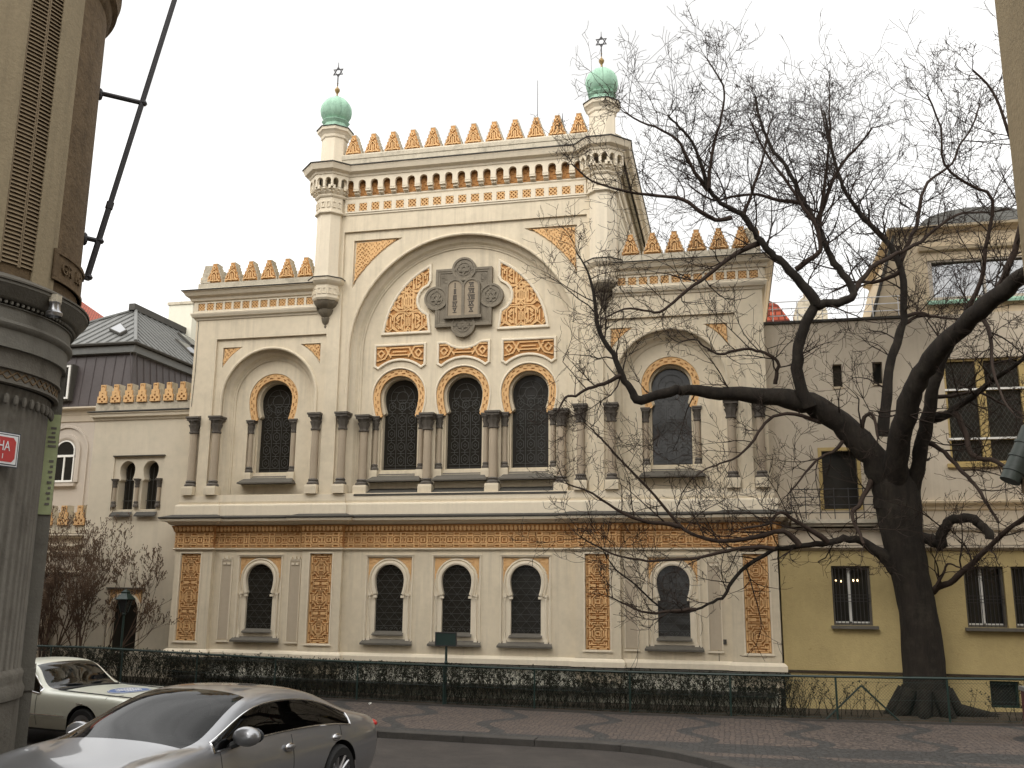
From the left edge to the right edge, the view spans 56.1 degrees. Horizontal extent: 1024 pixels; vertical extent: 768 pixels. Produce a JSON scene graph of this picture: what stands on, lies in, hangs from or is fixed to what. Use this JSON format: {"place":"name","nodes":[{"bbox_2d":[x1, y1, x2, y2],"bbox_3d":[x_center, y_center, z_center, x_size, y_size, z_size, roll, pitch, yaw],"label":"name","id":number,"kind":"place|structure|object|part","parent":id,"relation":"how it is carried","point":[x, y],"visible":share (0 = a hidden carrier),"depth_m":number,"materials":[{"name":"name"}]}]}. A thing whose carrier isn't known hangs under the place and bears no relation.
{"place":"outdoors","nodes":[
{"label":"outdoors","id":0,"kind":"place"},
{"bbox_2d":[26,729,707,767],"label":"road","id":1,"kind":"structure","parent":0,"point":[397,753],"depth_m":17.73,"materials":[{"name":"grey asphalt"}]},
{"bbox_2d":[28,657,161,731],"bbox_3d":[-8.657,6.088,18.683,5.447,1.422,1.980,-4,-13,24],"label":"parked car","id":2,"kind":"object","parent":1,"relation":"on","point":[66,691],"visible":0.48,"depth_m":17.76,"materials":[{"name":"beige paint"}]},
{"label":"side window","id":3,"kind":"part","parent":2,"relation":"part of","materials":[{"name":"black glass"}]},
{"bbox_2d":[0,682,377,767],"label":"parked car","id":4,"kind":"object","parent":1,"relation":"on","point":[218,725],"visible":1,"depth_m":10.71,"materials":[{"name":"silver metal"}]},
{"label":"side window","id":5,"kind":"part","parent":4,"relation":"part of","materials":[{"name":"black glass"}]},
{"bbox_2d":[81,0,1016,320],"label":"sky","id":6,"kind":"structure","parent":0,"point":[225,136],"materials":[{"name":"white"}]},
{"bbox_2d":[325,700,1023,767],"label":"pavement","id":7,"kind":"structure","parent":0,"point":[757,743],"depth_m":19.80,"materials":[{"name":"tile"}]},
{"bbox_2d":[36,645,1023,726],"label":"fence","id":8,"kind":"object","parent":7,"relation":"on","point":[835,677],"visible":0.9,"depth_m":23.17,"materials":[{"name":"metal"}]},
{"bbox_2d":[112,675,1023,723],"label":"planting bed","id":9,"kind":"object","parent":7,"relation":"on","point":[823,713],"visible":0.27,"depth_m":23.17,"materials":[{"name":"soil"}]},
{"bbox_2d":[38,506,142,656],"bbox_3d":[-13.255,6.048,28.005,4.106,5.176,2.774,-2,-12,12],"label":"shrub","id":10,"kind":"object","parent":9,"relation":"on","point":[51,618],"visible":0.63,"depth_m":28.54,"materials":[{"name":"brown plant"}]},
{"bbox_2d":[36,643,826,717],"bbox_3d":[-3.310,7.638,25.049,21.969,1.232,1.413,-3,-12,14],"label":"hedge","id":11,"kind":"object","parent":9,"relation":"on","point":[684,690],"visible":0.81,"depth_m":24.30,"materials":[{"name":"green plant"}]},
{"bbox_2d":[435,632,456,703],"bbox_3d":[-1.684,7.239,24.400,0.570,1.807,0.125,-2,-12,12],"label":"sign board","id":12,"kind":"object","parent":9,"relation":"on","point":[446,639],"visible":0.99,"depth_m":24.48,"materials":[{"name":"green paint"}]},
{"bbox_2d":[787,678,914,719],"bbox_3d":[7.846,7.218,22.186,2.944,0.995,0.694,-1,-12,8],"label":"thin hedge","id":13,"kind":"object","parent":9,"relation":"on","point":[830,702],"visible":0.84,"depth_m":22.15,"materials":[{"name":"brown plant"}]},
{"bbox_2d":[970,677,1022,720],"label":"thin hedge","id":14,"kind":"object","parent":9,"relation":"on","point":[994,694],"visible":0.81,"depth_m":21.39,"materials":[{"name":"brown plant"}]},
{"bbox_2d":[1018,686,1023,720],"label":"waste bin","id":15,"kind":"object","parent":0,"point":[1021,688],"visible":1,"depth_m":19.38,"materials":[{"name":"grey metal"}]},
{"bbox_3d":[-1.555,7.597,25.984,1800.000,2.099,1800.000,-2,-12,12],"label":"ground","id":16,"kind":"structure","parent":0,"visible":0},
{"bbox_2d":[0,0,121,753],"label":"round corner house","id":17,"kind":"structure","parent":16,"relation":"on","point":[51,57],"depth_m":11.93,"materials":[{"name":"grey stone"}]},
{"bbox_2d":[0,431,20,468],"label":"street sign","id":18,"kind":"object","parent":17,"relation":"attached to","point":[9,447],"visible":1,"depth_m":11.33,"materials":[{"name":"metal"}]},
{"bbox_2d":[38,415,60,514],"bbox_3d":[-6.105,1.053,12.645,0.182,1.320,0.024,6,-13,-25],"label":"banner","id":19,"kind":"object","parent":17,"relation":"attached to","point":[49,468],"visible":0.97,"depth_m":12.64,"materials":[{"name":"green fabric"}]},
{"bbox_2d":[45,294,62,317],"bbox_3d":[-5.610,-0.960,11.783,0.200,0.270,0.195,-2,-12,12],"label":"lantern","id":20,"kind":"object","parent":17,"relation":"attached to","point":[55,304],"visible":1,"depth_m":11.74,"materials":[{"name":"metal"}]},
{"bbox_2d":[82,0,176,281],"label":"flagpole","id":21,"kind":"object","parent":17,"relation":"attached to","point":[98,240],"visible":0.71,"depth_m":13.72,"materials":[{"name":"metal"}]},
{"bbox_2d":[36,505,86,657],"bbox_3d":[-15.517,7.118,32.117,5.340,5.730,4.614,-2,-12,12],"label":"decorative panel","id":22,"kind":"object","parent":16,"relation":"on","point":[79,523],"visible":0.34,"depth_m":30.10,"materials":[{"name":"beige paint"}]},
{"bbox_2d":[81,302,102,320],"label":"red roofed house","id":23,"kind":"structure","parent":16,"relation":"on","point":[92,314],"depth_m":65.42,"materials":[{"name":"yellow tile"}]},
{"bbox_2d":[42,505,179,668],"bbox_3d":[-12.046,6.169,28.145,4.941,5.130,1.930,-2,-12,12],"label":"shrub","id":24,"kind":"object","parent":16,"relation":"on","point":[87,584],"visible":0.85,"depth_m":28.28,"materials":[{"name":"brown plant"}]},
{"bbox_2d":[52,301,195,512],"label":"house","id":25,"kind":"structure","parent":16,"relation":"on","point":[136,344],"depth_m":35.22,"materials":[{"name":"grey paint"}]},
{"bbox_2d":[54,426,88,504],"bbox_3d":[-16.108,3.159,34.396,1.900,3.410,0.140,-2,-12,12],"label":"arched window","id":26,"kind":"structure","parent":25,"relation":"in","point":[66,457],"depth_m":34.47,"materials":[{"name":"white paint"}]},
{"bbox_2d":[115,589,134,679],"bbox_3d":[-11.187,7.291,27.529,0.396,2.760,0.396,-2,-12,12],"label":"street lamp","id":27,"kind":"object","parent":16,"relation":"on","point":[125,598],"visible":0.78,"depth_m":27.63,"materials":[{"name":"black metal"}]},
{"bbox_2d":[73,381,190,678],"bbox_3d":[-10.923,5.293,32.560,3.950,9.560,6.700,-2,-12,12],"label":"annex","id":28,"kind":"object","parent":16,"relation":"on","point":[138,470],"visible":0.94,"depth_m":29.89,"materials":[{"name":"paint"}]},
{"bbox_2d":[105,587,143,651],"bbox_3d":[-11.750,7.204,29.165,1.280,2.000,0.360,-2,-12,12],"label":"doorway","id":29,"kind":"structure","parent":28,"relation":"in","point":[130,616],"depth_m":29.24,"materials":[{"name":"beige stone"}]},
{"bbox_2d":[123,463,134,509],"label":"window","id":30,"kind":"structure","parent":28,"relation":"in","point":[129,484],"depth_m":30.32,"materials":[{"name":"black glass"}]},
{"bbox_2d":[146,462,158,508],"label":"window","id":31,"kind":"structure","parent":28,"relation":"in","point":[152,484],"depth_m":30.15,"materials":[{"name":"black glass"}]},
{"bbox_2d":[158,34,792,706],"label":"synagogue","id":32,"kind":"structure","parent":16,"relation":"on","point":[366,456],"depth_m":27.55,"materials":[{"name":"beige paint"}]},
{"bbox_2d":[229,554,283,642],"bbox_3d":[-7.294,6.152,27.627,1.520,2.455,0.290,-2,-12,12],"label":"window","id":33,"kind":"structure","parent":32,"relation":"in","point":[259,576],"depth_m":27.70,"materials":[{"name":"beige stone"}]},
{"bbox_2d":[237,374,297,484],"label":"tall window","id":34,"kind":"structure","parent":32,"relation":"in","point":[280,402],"depth_m":29.25,"materials":[{"name":"black glass"}]},
{"bbox_2d":[359,554,413,645],"bbox_3d":[-3.440,6.003,26.773,1.520,2.455,0.290,-2,-12,12],"label":"window","id":35,"kind":"structure","parent":32,"relation":"in","point":[388,577],"depth_m":26.84,"materials":[{"name":"beige stone"}]},
{"bbox_2d":[366,369,424,482],"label":"tall window","id":36,"kind":"structure","parent":32,"relation":"in","point":[403,397],"depth_m":28.39,"materials":[{"name":"black glass"}]},
{"bbox_2d":[427,555,480,646],"bbox_3d":[-1.537,5.930,26.352,1.520,2.455,0.290,-2,-12,12],"label":"window","id":37,"kind":"structure","parent":32,"relation":"in","point":[456,579],"depth_m":26.44,"materials":[{"name":"beige stone"}]},
{"bbox_2d":[431,366,488,481],"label":"tall window","id":38,"kind":"structure","parent":32,"relation":"in","point":[464,447],"depth_m":27.97,"materials":[{"name":"black glass"}]},
{"bbox_2d":[496,555,551,648],"bbox_3d":[0.365,5.857,25.930,1.520,2.455,0.290,-2,-12,12],"label":"window","id":39,"kind":"structure","parent":32,"relation":"in","point":[525,588],"depth_m":26.00,"materials":[{"name":"beige stone"}]},
{"bbox_2d":[498,364,555,480],"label":"tall window","id":40,"kind":"structure","parent":32,"relation":"in","point":[529,449],"depth_m":27.55,"materials":[{"name":"black glass"}]},
{"bbox_2d":[639,357,705,477],"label":"tall window","id":41,"kind":"structure","parent":32,"relation":"in","point":[666,408],"depth_m":26.68,"materials":[{"name":"black glass"}]},
{"bbox_2d":[645,555,704,651],"bbox_3d":[4.219,5.708,25.076,1.520,2.455,0.290,-2,-12,12],"label":"window","id":42,"kind":"structure","parent":32,"relation":"in","point":[685,630],"depth_m":25.11,"materials":[{"name":"beige stone"}]},
{"bbox_2d":[376,728,751,767],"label":"kerb","id":43,"kind":"structure","parent":16,"relation":"on","point":[696,758],"depth_m":18.87,"materials":[{"name":"stone"}]},
{"bbox_2d":[509,0,1023,718],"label":"tree","id":44,"kind":"object","parent":16,"relation":"on","point":[893,484],"visible":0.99,"depth_m":23.31,"materials":[{"name":"brown plant"}]},
{"bbox_2d":[767,294,827,321],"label":"tiled house","id":45,"kind":"structure","parent":16,"relation":"on","point":[800,305],"depth_m":37.90,"materials":[{"name":"red tile"}]},
{"bbox_2d":[763,295,1023,711],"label":"apartment building","id":46,"kind":"structure","parent":16,"relation":"on","point":[837,621],"depth_m":24.44,"materials":[{"name":"yellow paint"}]},
{"bbox_2d":[832,366,843,388],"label":"slit window","id":47,"kind":"structure","parent":46,"relation":"in","point":[835,368],"depth_m":26.11,"materials":[{"name":"black glass"}]},
{"bbox_2d":[817,447,862,509],"bbox_3d":[8.682,2.509,25.421,1.060,1.650,0.200,-2,-12,12],"label":"balcony door","id":48,"kind":"structure","parent":46,"relation":"in","point":[837,460],"depth_m":25.48,"materials":[{"name":"black glass"}]},
{"bbox_2d":[831,566,878,628],"bbox_3d":[8.567,5.353,24.153,1.110,1.560,0.410,-2,-12,12],"label":"window","id":49,"kind":"structure","parent":46,"relation":"in","point":[852,605],"depth_m":24.27,"materials":[{"name":"black glass"}]},
{"bbox_2d":[872,363,882,385],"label":"slit window","id":50,"kind":"structure","parent":46,"relation":"in","point":[877,376],"depth_m":25.90,"materials":[{"name":"black glass"}]},
{"bbox_2d":[944,357,1023,467],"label":"large window","id":51,"kind":"structure","parent":46,"relation":"in","point":[1007,380],"depth_m":25.02,"materials":[{"name":"black glass"}]},
{"bbox_2d":[964,566,1014,631],"bbox_3d":[11.591,5.236,23.483,1.090,1.560,0.410,-2,-12,12],"label":"window","id":52,"kind":"structure","parent":46,"relation":"in","point":[984,608],"depth_m":23.58,"materials":[{"name":"glass"}]},
{"bbox_2d":[989,681,1019,707],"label":"basement window","id":53,"kind":"structure","parent":46,"relation":"in","point":[1002,684],"depth_m":23.08,"materials":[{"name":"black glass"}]},
{"bbox_2d":[1011,567,1023,631],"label":"window","id":54,"kind":"structure","parent":46,"relation":"in","point":[1017,573],"depth_m":23.45,"materials":[{"name":"black glass"}]},
{"bbox_2d":[863,207,1023,316],"bbox_3d":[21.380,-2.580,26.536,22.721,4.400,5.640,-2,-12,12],"label":"corner house","id":55,"kind":"structure","parent":16,"relation":"on","point":[876,290],"depth_m":26.23,"materials":[{"name":"beige paint"}]},
{"bbox_2d":[927,255,1023,304],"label":"window","id":56,"kind":"structure","parent":55,"relation":"in","point":[946,276],"depth_m":26.12,"materials":[{"name":"white glass"}]},
{"bbox_2d":[995,0,1023,270],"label":"street house","id":57,"kind":"structure","parent":16,"relation":"on","point":[1010,19],"depth_m":8.27,"materials":[{"name":"beige paint"}]},
{"bbox_2d":[1000,425,1023,493],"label":"floodlight","id":58,"kind":"object","parent":57,"relation":"attached to","point":[1012,473],"visible":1,"depth_m":7.99,"materials":[{"name":"grey metal"}]}
]}

